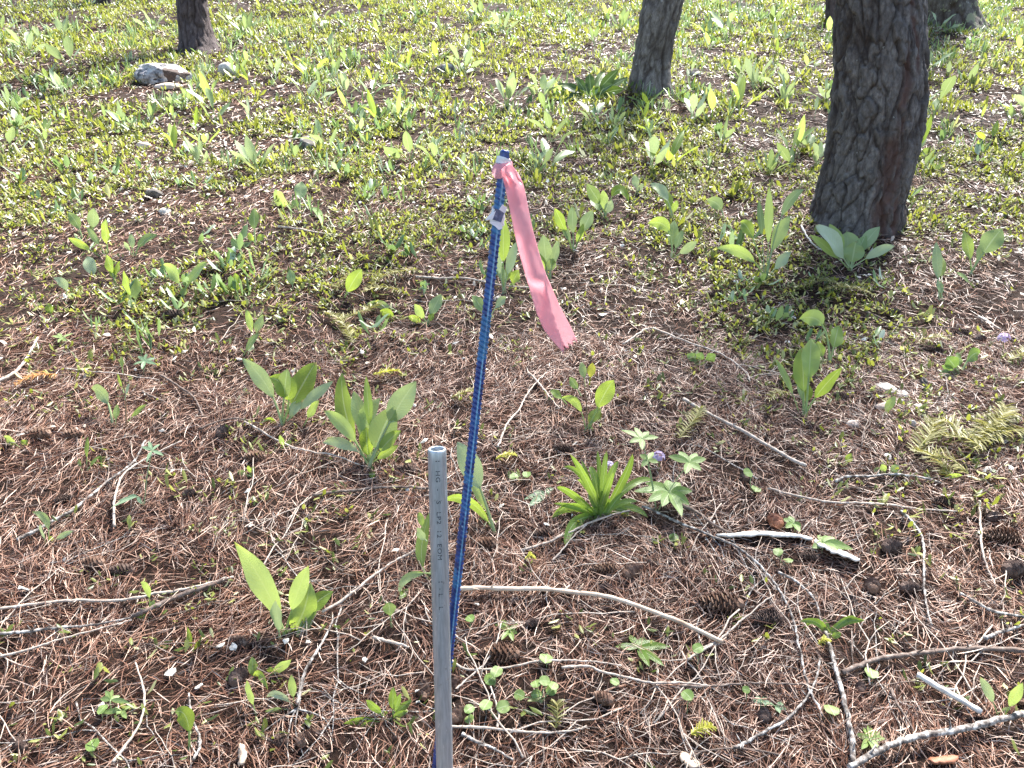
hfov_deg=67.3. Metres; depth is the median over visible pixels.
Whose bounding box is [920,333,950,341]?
fir sprig
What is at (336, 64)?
broadleaf plant
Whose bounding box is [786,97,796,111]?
broadleaf plant
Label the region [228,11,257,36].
broadleaf plant
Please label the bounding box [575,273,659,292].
twig
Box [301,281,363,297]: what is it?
twig
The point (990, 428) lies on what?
fir sprig
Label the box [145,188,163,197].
stone
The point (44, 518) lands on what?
broadleaf plant
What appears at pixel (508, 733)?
twig
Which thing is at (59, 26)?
broadleaf plant
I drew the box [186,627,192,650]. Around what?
broadleaf plant
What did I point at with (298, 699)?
branch
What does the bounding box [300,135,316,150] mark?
stone
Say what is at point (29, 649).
branch
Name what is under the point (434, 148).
broadleaf plant
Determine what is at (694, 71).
stone
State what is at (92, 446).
twig
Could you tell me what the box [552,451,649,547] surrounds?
grass tuft
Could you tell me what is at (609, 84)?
broadleaf plant
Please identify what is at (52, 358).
twig
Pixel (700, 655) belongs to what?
twig
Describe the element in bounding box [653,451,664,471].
flower
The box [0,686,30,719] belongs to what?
twig
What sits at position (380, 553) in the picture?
twig
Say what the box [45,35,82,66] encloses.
broadleaf plant
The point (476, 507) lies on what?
broadleaf plant
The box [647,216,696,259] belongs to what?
broadleaf plant
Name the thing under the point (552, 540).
branch
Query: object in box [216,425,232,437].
pine cone
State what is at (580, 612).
twig
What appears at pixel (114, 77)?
broadleaf plant
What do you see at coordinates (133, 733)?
twig
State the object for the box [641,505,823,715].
branch
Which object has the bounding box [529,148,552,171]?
broadleaf plant
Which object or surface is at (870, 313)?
twig
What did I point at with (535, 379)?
twig
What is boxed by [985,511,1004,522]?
pine cone
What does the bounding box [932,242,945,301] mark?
broadleaf plant
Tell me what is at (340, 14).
broadleaf plant
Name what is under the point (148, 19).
broadleaf plant
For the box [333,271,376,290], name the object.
fir sprig
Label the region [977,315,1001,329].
twig
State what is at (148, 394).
twig
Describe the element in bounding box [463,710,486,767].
twig
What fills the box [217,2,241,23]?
broadleaf plant
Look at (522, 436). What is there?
twig
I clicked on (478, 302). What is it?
broadleaf plant
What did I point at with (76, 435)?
pine cone
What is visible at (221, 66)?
stone
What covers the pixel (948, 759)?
bark chip
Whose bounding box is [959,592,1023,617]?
branch
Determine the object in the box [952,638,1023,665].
twig
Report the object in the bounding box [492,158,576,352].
flagging ribbon
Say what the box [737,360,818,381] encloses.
twig
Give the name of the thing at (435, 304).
broadleaf plant
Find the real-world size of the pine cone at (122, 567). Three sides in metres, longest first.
0.062 x 0.033 x 0.032 m
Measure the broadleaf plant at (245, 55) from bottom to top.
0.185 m
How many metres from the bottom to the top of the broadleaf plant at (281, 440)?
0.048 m
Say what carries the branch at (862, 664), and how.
on the ground
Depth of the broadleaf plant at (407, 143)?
4.02 m
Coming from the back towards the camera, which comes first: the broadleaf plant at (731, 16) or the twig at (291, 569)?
the broadleaf plant at (731, 16)
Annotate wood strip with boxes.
[716,531,811,540]
[814,539,859,562]
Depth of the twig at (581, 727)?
1.39 m
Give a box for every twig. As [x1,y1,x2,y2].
[0,502,48,522]
[0,592,74,657]
[0,653,55,679]
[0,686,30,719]
[0,699,43,756]
[0,729,97,750]
[1,550,113,621]
[3,553,44,571]
[29,299,56,330]
[29,342,79,374]
[48,436,132,457]
[50,521,186,562]
[52,315,87,322]
[65,523,104,579]
[75,702,161,767]
[99,641,217,663]
[100,427,138,487]
[102,721,160,746]
[111,445,217,484]
[111,662,147,762]
[112,440,181,526]
[130,593,252,626]
[137,722,175,767]
[142,391,169,403]
[146,715,181,766]
[159,374,203,416]
[187,693,201,760]
[199,417,259,429]
[211,511,231,550]
[215,691,318,713]
[219,311,242,341]
[226,497,282,552]
[237,487,326,537]
[237,575,306,634]
[239,641,284,712]
[242,450,266,526]
[263,497,307,564]
[265,498,323,564]
[270,752,329,767]
[273,537,305,637]
[274,605,360,640]
[276,458,342,486]
[285,516,342,571]
[286,573,330,584]
[292,607,361,766]
[300,663,423,714]
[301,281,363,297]
[303,708,407,736]
[309,578,400,597]
[314,463,361,486]
[319,684,432,725]
[325,588,381,613]
[343,581,429,653]
[343,682,396,736]
[348,693,411,755]
[354,570,479,649]
[358,442,420,472]
[363,518,387,603]
[364,316,435,330]
[368,542,454,565]
[372,635,408,647]
[393,548,459,630]
[393,616,433,675]
[402,471,449,492]
[413,294,500,306]
[424,479,529,498]
[427,458,485,510]
[448,448,462,519]
[451,637,523,757]
[454,623,501,691]
[456,613,525,641]
[459,481,518,517]
[460,705,628,767]
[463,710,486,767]
[466,511,518,579]
[480,444,528,459]
[490,686,502,727]
[491,426,548,442]
[497,372,546,447]
[502,529,556,620]
[506,597,634,621]
[510,665,648,732]
[523,702,584,767]
[524,365,559,408]
[535,447,601,460]
[541,721,622,744]
[548,553,644,569]
[552,525,586,560]
[570,302,600,339]
[570,727,705,767]
[573,479,652,511]
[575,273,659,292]
[576,527,671,549]
[583,441,629,460]
[597,289,657,297]
[600,718,660,738]
[604,267,618,304]
[611,705,648,767]
[620,747,779,767]
[629,690,662,767]
[640,650,731,767]
[647,537,712,617]
[649,426,685,465]
[650,609,739,690]
[652,677,710,767]
[653,637,726,723]
[666,453,724,557]
[672,411,757,479]
[681,617,715,705]
[681,650,743,746]
[682,503,721,563]
[687,595,774,659]
[701,485,724,545]
[715,504,755,587]
[719,636,761,685]
[721,714,823,767]
[723,361,790,375]
[726,537,818,644]
[735,555,793,630]
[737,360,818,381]
[742,652,800,670]
[778,571,821,620]
[781,619,847,659]
[784,548,844,572]
[794,554,904,624]
[800,225,821,249]
[815,566,888,684]
[817,326,897,344]
[818,469,858,517]
[834,427,859,460]
[836,680,942,707]
[844,505,866,550]
[851,380,933,403]
[851,631,913,765]
[852,393,904,445]
[858,586,898,670]
[860,308,967,329]
[862,508,920,583]
[868,445,925,493]
[877,610,938,682]
[888,342,924,390]
[888,688,914,732]
[900,510,932,624]
[900,624,993,729]
[907,602,998,729]
[909,192,930,195]
[918,164,980,191]
[920,442,1023,475]
[926,615,1023,671]
[928,374,964,415]
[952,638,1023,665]
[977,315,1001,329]
[978,500,996,586]
[980,545,1012,603]
[981,587,1023,654]
[982,622,1023,639]
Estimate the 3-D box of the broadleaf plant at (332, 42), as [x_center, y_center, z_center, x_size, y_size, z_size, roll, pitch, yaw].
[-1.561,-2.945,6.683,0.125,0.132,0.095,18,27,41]
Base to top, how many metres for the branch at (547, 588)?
0.059 m
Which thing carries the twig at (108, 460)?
on the ground
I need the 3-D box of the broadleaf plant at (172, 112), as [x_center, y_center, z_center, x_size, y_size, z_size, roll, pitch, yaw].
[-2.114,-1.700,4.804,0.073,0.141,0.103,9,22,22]
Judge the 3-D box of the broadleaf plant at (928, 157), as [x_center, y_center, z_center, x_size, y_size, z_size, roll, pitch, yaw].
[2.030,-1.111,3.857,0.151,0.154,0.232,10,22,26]
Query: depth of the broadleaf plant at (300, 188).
3.48 m
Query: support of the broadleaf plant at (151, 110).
on the ground
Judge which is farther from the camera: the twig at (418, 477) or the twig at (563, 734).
the twig at (418, 477)
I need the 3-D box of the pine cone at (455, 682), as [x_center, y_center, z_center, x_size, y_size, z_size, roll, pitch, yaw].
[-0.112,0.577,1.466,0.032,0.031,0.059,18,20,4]
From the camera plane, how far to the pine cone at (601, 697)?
1.43 m
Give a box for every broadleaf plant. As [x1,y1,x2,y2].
[0,15,15,30]
[0,85,26,112]
[0,125,33,156]
[4,435,27,447]
[5,27,47,55]
[11,109,34,130]
[27,118,58,143]
[28,62,56,80]
[30,26,46,39]
[33,511,72,545]
[36,118,51,130]
[38,69,86,97]
[42,15,72,39]
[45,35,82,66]
[45,277,74,316]
[48,10,59,19]
[60,104,71,124]
[68,208,109,256]
[77,437,99,470]
[82,23,110,38]
[83,255,119,279]
[89,137,110,150]
[91,384,119,427]
[101,70,127,85]
[101,104,105,122]
[104,99,136,127]
[117,356,145,426]
[122,271,140,313]
[124,233,156,256]
[132,9,165,26]
[136,100,167,120]
[138,581,154,619]
[161,100,176,121]
[162,122,194,154]
[163,262,207,298]
[166,92,184,107]
[167,82,199,103]
[168,118,182,135]
[175,706,194,751]
[177,131,207,165]
[185,70,218,108]
[186,130,219,148]
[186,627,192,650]
[190,106,198,135]
[199,63,208,73]
[199,87,231,120]
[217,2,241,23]
[223,54,245,79]
[226,657,267,715]
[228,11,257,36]
[229,134,276,173]
[231,208,263,254]
[232,273,239,299]
[234,541,332,638]
[237,466,254,476]
[239,65,255,83]
[239,97,262,121]
[242,358,332,426]
[243,46,257,66]
[243,309,263,356]
[265,660,296,712]
[267,57,280,79]
[274,181,322,226]
[279,435,291,450]
[284,75,336,102]
[284,142,301,158]
[286,270,295,289]
[292,62,327,77]
[294,56,327,73]
[296,119,351,152]
[306,5,331,28]
[312,33,339,56]
[315,68,334,88]
[323,373,415,477]
[324,38,337,50]
[326,71,360,95]
[331,55,348,75]
[337,11,352,25]
[337,87,368,116]
[340,46,362,65]
[341,109,374,134]
[343,687,411,727]
[344,269,361,297]
[349,71,392,96]
[356,0,362,9]
[361,89,393,124]
[365,66,381,86]
[366,294,441,325]
[373,19,386,38]
[380,99,392,117]
[382,47,411,71]
[383,131,425,162]
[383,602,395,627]
[384,140,400,159]
[393,89,413,123]
[398,512,430,598]
[403,0,421,16]
[413,136,458,166]
[417,40,449,58]
[425,130,448,148]
[430,15,450,29]
[446,41,484,69]
[447,442,496,534]
[451,57,477,76]
[454,3,471,14]
[454,33,469,50]
[459,153,465,175]
[468,0,494,20]
[472,295,505,314]
[475,39,486,52]
[484,11,519,33]
[485,70,535,107]
[497,221,517,293]
[508,270,519,289]
[522,132,575,170]
[525,109,578,142]
[528,72,562,102]
[529,92,562,118]
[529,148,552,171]
[538,235,559,279]
[548,69,627,99]
[550,362,614,432]
[554,206,593,251]
[557,71,567,90]
[578,89,604,120]
[586,184,628,218]
[588,25,606,45]
[590,118,618,143]
[602,3,621,15]
[604,106,625,127]
[610,8,634,30]
[627,87,668,106]
[632,175,642,194]
[637,116,660,128]
[639,130,698,166]
[640,101,655,117]
[643,117,664,137]
[645,136,669,170]
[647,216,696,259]
[650,183,677,219]
[660,98,673,111]
[678,61,702,79]
[684,93,706,123]
[687,352,715,365]
[690,18,729,35]
[694,148,712,165]
[704,32,726,49]
[707,196,724,218]
[708,81,730,117]
[709,10,735,32]
[711,115,734,145]
[717,187,803,276]
[723,55,743,68]
[727,57,750,78]
[729,57,773,89]
[729,74,765,111]
[751,5,764,21]
[754,149,789,175]
[759,60,815,87]
[762,5,784,26]
[766,23,792,42]
[767,74,796,101]
[772,38,783,52]
[775,338,841,414]
[776,114,815,154]
[777,127,800,166]
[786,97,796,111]
[795,126,819,148]
[799,309,843,365]
[800,615,864,638]
[801,78,830,100]
[804,54,820,72]
[810,224,893,270]
[813,141,824,165]
[814,96,818,118]
[826,17,832,36]
[842,453,852,465]
[874,464,901,476]
[883,396,895,415]
[916,146,936,175]
[920,115,931,155]
[923,458,997,478]
[927,75,955,119]
[929,50,952,71]
[932,12,963,31]
[932,162,944,169]
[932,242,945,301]
[939,348,979,375]
[941,119,955,135]
[946,59,961,71]
[956,228,1003,287]
[958,59,982,82]
[976,120,998,144]
[977,41,1005,67]
[980,105,985,120]
[980,677,1022,715]
[997,101,1014,120]
[1013,85,1023,115]
[1016,35,1023,53]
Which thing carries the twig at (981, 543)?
on the ground
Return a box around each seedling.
[85,738,98,752]
[97,704,107,718]
[464,704,474,724]
[465,614,474,632]
[479,699,509,718]
[484,666,502,686]
[509,471,530,481]
[514,676,557,702]
[539,654,552,666]
[610,678,618,689]
[669,533,678,545]
[681,689,693,713]
[692,643,703,668]
[742,686,749,701]
[743,468,760,493]
[773,548,792,566]
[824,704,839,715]
[865,667,878,682]
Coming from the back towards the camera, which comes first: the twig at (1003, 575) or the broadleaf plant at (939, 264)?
the broadleaf plant at (939, 264)
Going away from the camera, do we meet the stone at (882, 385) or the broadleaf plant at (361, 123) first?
the stone at (882, 385)
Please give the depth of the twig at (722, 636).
1.57 m
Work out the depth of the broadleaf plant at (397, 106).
4.60 m
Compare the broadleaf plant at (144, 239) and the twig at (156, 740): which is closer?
the twig at (156, 740)
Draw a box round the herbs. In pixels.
[0,0,1023,767]
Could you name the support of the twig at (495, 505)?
on the ground
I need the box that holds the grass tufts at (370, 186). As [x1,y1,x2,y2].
[0,0,1023,356]
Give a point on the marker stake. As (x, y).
(496, 217)
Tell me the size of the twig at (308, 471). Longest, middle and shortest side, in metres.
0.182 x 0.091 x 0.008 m
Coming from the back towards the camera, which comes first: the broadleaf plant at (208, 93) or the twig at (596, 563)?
the broadleaf plant at (208, 93)
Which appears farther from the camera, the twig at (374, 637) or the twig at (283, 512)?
the twig at (283, 512)
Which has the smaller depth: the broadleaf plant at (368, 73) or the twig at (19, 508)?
the twig at (19, 508)
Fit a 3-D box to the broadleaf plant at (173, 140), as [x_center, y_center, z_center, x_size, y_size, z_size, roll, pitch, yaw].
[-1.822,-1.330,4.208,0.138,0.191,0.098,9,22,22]
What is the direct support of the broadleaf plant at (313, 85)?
on the ground
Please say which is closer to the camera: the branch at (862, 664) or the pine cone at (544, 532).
the branch at (862, 664)
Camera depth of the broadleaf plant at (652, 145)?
3.88 m
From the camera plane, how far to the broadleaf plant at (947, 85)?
4.64 m
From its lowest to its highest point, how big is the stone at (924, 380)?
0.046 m
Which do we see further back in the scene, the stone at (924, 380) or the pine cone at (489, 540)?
the stone at (924, 380)
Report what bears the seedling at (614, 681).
on the ground
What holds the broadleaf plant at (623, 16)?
on the ground
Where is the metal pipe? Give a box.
[428,446,452,767]
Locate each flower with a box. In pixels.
[607,461,613,469]
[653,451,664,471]
[997,333,1010,362]
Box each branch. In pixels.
[0,337,38,381]
[0,576,233,609]
[0,617,131,634]
[0,619,131,657]
[16,439,146,540]
[65,368,158,379]
[131,576,226,618]
[244,421,359,464]
[263,617,334,762]
[278,225,339,235]
[313,485,484,495]
[321,549,414,612]
[416,275,553,287]
[452,656,621,670]
[452,721,586,733]
[461,583,722,643]
[461,732,513,760]
[521,510,629,550]
[561,664,709,685]
[622,327,751,380]
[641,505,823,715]
[657,500,732,532]
[680,679,824,687]
[682,397,806,466]
[733,658,820,749]
[767,486,957,511]
[823,631,855,761]
[834,471,941,482]
[841,641,1023,674]
[846,710,1023,767]
[916,672,982,713]
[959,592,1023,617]
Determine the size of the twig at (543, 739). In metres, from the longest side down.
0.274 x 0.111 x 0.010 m
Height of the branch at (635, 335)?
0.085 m
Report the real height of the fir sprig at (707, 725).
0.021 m
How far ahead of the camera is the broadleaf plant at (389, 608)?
1.58 m
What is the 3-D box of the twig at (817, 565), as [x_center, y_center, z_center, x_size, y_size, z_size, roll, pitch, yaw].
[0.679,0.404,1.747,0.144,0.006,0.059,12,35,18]
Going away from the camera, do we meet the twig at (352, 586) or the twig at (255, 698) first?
the twig at (255, 698)
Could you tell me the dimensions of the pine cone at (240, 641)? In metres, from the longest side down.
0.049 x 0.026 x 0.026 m
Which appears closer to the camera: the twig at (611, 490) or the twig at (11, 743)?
the twig at (11, 743)
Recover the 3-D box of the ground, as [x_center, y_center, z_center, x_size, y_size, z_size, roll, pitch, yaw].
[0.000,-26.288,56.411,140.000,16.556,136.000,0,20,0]
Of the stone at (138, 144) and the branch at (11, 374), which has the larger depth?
the stone at (138, 144)
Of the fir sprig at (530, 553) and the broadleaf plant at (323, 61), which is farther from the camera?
the broadleaf plant at (323, 61)
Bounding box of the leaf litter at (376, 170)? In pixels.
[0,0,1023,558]
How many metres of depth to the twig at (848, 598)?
1.59 m
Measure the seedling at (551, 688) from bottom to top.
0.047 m
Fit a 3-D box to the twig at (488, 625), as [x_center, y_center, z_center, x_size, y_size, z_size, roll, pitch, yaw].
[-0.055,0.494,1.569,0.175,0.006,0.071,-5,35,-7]
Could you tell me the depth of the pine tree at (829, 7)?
7.45 m
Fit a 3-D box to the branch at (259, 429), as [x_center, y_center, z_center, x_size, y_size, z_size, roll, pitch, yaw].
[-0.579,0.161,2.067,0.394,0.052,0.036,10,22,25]
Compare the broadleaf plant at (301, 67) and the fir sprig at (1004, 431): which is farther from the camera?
the broadleaf plant at (301, 67)
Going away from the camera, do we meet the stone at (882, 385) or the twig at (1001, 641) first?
the twig at (1001, 641)
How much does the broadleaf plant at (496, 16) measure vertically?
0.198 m
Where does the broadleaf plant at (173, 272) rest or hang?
on the ground
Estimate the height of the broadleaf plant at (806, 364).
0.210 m
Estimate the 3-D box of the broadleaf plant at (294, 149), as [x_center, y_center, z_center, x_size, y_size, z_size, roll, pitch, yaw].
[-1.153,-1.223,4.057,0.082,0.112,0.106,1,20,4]
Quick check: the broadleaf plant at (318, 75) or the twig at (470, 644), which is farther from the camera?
the broadleaf plant at (318, 75)
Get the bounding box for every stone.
[136,142,151,147]
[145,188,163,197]
[153,83,182,89]
[159,208,170,214]
[217,63,236,75]
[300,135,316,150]
[434,64,459,75]
[686,69,700,75]
[699,165,712,169]
[846,420,858,427]
[874,402,891,409]
[875,382,896,392]
[895,390,908,397]
[907,420,916,427]
[913,403,924,411]
[918,377,927,387]
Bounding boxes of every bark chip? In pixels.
[238,743,247,766]
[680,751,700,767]
[928,755,958,764]
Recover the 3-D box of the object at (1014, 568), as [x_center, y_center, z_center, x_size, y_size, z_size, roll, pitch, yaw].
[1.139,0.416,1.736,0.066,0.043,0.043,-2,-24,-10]
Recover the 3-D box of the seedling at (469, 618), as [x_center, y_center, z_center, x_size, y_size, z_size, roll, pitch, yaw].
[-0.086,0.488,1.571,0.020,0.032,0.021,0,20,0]
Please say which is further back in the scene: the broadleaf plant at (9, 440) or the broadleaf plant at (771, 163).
the broadleaf plant at (771, 163)
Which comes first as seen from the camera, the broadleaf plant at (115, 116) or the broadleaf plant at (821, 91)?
the broadleaf plant at (115, 116)
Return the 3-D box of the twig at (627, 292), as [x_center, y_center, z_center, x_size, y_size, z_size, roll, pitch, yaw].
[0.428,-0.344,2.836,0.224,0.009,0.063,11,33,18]
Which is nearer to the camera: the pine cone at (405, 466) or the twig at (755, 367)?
the pine cone at (405, 466)
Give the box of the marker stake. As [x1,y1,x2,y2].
[432,150,510,767]
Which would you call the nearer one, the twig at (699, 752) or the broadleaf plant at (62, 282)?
the twig at (699, 752)
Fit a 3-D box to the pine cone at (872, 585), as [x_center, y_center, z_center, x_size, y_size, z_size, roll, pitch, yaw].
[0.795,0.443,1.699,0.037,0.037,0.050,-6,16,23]
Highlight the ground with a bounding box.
[0,0,1023,767]
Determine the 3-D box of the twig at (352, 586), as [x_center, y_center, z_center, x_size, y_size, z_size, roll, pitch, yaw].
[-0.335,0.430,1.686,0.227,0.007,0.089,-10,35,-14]
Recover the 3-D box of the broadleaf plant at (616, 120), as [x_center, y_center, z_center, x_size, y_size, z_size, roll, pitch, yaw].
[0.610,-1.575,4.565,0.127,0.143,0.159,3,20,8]
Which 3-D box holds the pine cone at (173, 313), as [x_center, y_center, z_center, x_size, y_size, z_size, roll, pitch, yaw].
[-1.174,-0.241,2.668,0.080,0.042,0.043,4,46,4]
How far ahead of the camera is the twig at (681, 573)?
1.70 m
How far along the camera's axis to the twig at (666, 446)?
2.07 m
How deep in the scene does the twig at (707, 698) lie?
1.44 m
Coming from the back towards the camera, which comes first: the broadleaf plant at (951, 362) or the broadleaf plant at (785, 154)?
the broadleaf plant at (785, 154)
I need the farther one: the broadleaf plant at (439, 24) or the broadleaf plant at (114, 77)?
the broadleaf plant at (439, 24)
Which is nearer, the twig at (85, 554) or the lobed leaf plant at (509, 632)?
the lobed leaf plant at (509, 632)
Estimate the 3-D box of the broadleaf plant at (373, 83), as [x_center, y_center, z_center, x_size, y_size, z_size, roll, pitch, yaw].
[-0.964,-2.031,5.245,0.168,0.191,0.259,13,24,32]
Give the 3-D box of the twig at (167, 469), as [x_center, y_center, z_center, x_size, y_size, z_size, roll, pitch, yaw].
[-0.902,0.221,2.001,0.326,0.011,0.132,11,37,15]
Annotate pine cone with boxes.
[10,736,29,751]
[25,426,52,439]
[54,494,75,503]
[60,427,85,439]
[79,555,105,569]
[107,563,135,576]
[162,309,184,318]
[182,488,197,497]
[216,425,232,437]
[227,634,247,648]
[228,666,248,687]
[241,450,266,462]
[265,734,289,747]
[296,728,320,747]
[395,463,416,474]
[416,677,432,699]
[451,676,460,698]
[452,705,466,723]
[471,536,498,549]
[477,642,519,664]
[525,618,541,627]
[530,527,554,538]
[553,443,573,453]
[590,561,619,574]
[590,691,613,705]
[597,583,610,592]
[614,395,636,405]
[622,562,642,579]
[690,590,743,615]
[705,289,727,298]
[740,467,752,481]
[750,608,782,626]
[757,707,771,723]
[767,513,783,528]
[774,378,793,385]
[798,551,818,561]
[830,391,848,399]
[846,595,857,607]
[855,681,866,694]
[863,577,881,594]
[881,538,902,554]
[885,308,901,316]
[899,581,921,593]
[923,344,943,353]
[931,495,957,507]
[952,328,971,335]
[964,715,989,729]
[972,334,986,342]
[983,526,1022,545]
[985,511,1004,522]
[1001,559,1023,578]
[1009,683,1023,705]
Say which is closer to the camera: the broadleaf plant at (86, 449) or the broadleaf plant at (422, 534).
the broadleaf plant at (422, 534)
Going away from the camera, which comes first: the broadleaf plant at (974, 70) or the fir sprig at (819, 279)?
the fir sprig at (819, 279)
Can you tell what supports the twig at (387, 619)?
on the ground
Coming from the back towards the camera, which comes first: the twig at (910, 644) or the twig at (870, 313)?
the twig at (870, 313)
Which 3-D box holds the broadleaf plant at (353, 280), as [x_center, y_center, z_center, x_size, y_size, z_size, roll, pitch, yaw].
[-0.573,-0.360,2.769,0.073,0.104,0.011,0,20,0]
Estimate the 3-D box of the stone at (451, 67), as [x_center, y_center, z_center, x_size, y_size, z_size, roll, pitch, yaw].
[-0.482,-2.326,5.779,0.216,0.148,0.141,-7,14,-19]
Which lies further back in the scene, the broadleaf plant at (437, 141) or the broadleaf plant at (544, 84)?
the broadleaf plant at (544, 84)
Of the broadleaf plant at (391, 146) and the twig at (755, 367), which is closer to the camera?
the twig at (755, 367)
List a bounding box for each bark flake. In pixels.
[164,668,175,675]
[229,642,236,650]
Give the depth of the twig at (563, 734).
1.38 m
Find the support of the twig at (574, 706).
on the ground
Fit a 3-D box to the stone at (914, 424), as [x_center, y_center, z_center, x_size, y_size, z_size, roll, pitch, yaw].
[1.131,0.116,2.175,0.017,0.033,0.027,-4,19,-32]
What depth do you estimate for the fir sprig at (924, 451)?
2.00 m
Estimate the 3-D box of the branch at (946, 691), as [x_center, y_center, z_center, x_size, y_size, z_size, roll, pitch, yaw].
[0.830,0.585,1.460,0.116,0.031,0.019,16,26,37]
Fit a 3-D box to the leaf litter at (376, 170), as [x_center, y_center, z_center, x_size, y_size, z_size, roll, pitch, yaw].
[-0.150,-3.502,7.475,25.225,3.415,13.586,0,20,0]
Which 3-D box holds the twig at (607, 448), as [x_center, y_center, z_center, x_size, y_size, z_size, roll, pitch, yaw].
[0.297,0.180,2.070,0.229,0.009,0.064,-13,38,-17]
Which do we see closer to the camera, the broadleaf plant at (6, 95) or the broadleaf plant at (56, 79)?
the broadleaf plant at (6, 95)
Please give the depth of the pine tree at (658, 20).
5.12 m
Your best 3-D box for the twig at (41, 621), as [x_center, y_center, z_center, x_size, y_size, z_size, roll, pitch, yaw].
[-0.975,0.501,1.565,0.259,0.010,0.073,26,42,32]
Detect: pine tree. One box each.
[94,0,114,6]
[176,0,220,55]
[627,0,683,96]
[808,0,929,238]
[825,0,835,22]
[927,0,992,33]
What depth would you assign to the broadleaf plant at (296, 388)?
2.15 m
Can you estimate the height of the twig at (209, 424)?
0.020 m
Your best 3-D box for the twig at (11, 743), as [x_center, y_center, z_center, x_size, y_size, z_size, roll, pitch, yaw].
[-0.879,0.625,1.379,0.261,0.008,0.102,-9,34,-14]
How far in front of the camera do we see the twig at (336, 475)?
1.98 m
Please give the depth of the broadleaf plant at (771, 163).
3.81 m
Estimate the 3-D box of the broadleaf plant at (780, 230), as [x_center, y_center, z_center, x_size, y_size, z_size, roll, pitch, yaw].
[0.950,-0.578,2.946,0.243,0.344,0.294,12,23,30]
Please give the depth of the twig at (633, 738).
1.38 m
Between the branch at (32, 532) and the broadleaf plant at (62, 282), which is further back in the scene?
the broadleaf plant at (62, 282)
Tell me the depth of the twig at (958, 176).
3.86 m
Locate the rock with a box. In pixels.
[134,63,191,85]
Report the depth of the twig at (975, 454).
2.04 m
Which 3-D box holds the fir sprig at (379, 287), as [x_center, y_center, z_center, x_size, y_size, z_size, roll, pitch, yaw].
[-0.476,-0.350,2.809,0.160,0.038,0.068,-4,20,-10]
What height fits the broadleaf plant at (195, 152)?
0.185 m
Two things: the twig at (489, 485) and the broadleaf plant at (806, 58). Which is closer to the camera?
the twig at (489, 485)
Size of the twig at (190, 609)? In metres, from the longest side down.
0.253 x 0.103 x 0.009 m
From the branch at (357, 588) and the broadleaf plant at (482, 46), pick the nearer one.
the branch at (357, 588)
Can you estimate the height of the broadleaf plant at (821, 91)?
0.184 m
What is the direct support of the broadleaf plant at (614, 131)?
on the ground
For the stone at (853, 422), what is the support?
on the ground
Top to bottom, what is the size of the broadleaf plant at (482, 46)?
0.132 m
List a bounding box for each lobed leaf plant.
[52,333,86,367]
[100,690,129,718]
[111,442,163,507]
[133,353,156,373]
[495,619,517,640]
[525,487,551,506]
[615,635,670,665]
[622,428,705,515]
[752,696,785,712]
[783,516,800,531]
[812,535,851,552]
[857,723,884,748]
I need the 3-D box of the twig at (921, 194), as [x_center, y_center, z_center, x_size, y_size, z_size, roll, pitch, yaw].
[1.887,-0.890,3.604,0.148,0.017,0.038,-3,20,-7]
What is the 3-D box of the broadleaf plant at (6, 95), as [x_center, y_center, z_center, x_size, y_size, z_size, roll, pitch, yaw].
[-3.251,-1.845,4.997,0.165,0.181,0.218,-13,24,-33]
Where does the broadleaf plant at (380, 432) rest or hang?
on the ground
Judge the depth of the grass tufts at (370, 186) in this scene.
4.92 m
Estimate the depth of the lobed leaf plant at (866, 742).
1.38 m
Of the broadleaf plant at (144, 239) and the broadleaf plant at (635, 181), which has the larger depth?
the broadleaf plant at (635, 181)
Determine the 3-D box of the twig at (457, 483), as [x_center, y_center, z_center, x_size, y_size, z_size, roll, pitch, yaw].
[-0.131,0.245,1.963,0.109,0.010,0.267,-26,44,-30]
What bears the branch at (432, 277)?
on the ground
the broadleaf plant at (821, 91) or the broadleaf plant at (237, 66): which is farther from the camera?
the broadleaf plant at (237, 66)
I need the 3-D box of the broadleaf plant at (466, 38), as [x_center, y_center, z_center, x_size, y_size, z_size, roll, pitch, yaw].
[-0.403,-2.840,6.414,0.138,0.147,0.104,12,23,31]
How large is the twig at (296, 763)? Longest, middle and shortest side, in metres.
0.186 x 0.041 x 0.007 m
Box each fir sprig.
[13,371,56,385]
[323,310,356,342]
[332,301,382,321]
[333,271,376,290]
[360,283,402,292]
[365,267,417,286]
[373,367,400,375]
[450,386,473,399]
[496,449,517,459]
[525,551,535,561]
[547,699,568,727]
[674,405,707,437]
[691,718,716,736]
[764,388,790,401]
[799,275,842,286]
[818,635,831,646]
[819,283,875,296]
[906,413,948,452]
[909,444,953,476]
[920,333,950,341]
[926,446,968,473]
[929,412,963,435]
[932,424,986,453]
[962,423,1023,453]
[964,409,1023,443]
[968,401,1019,435]
[1008,344,1023,359]
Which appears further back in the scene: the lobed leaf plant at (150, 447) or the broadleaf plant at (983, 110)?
the broadleaf plant at (983, 110)

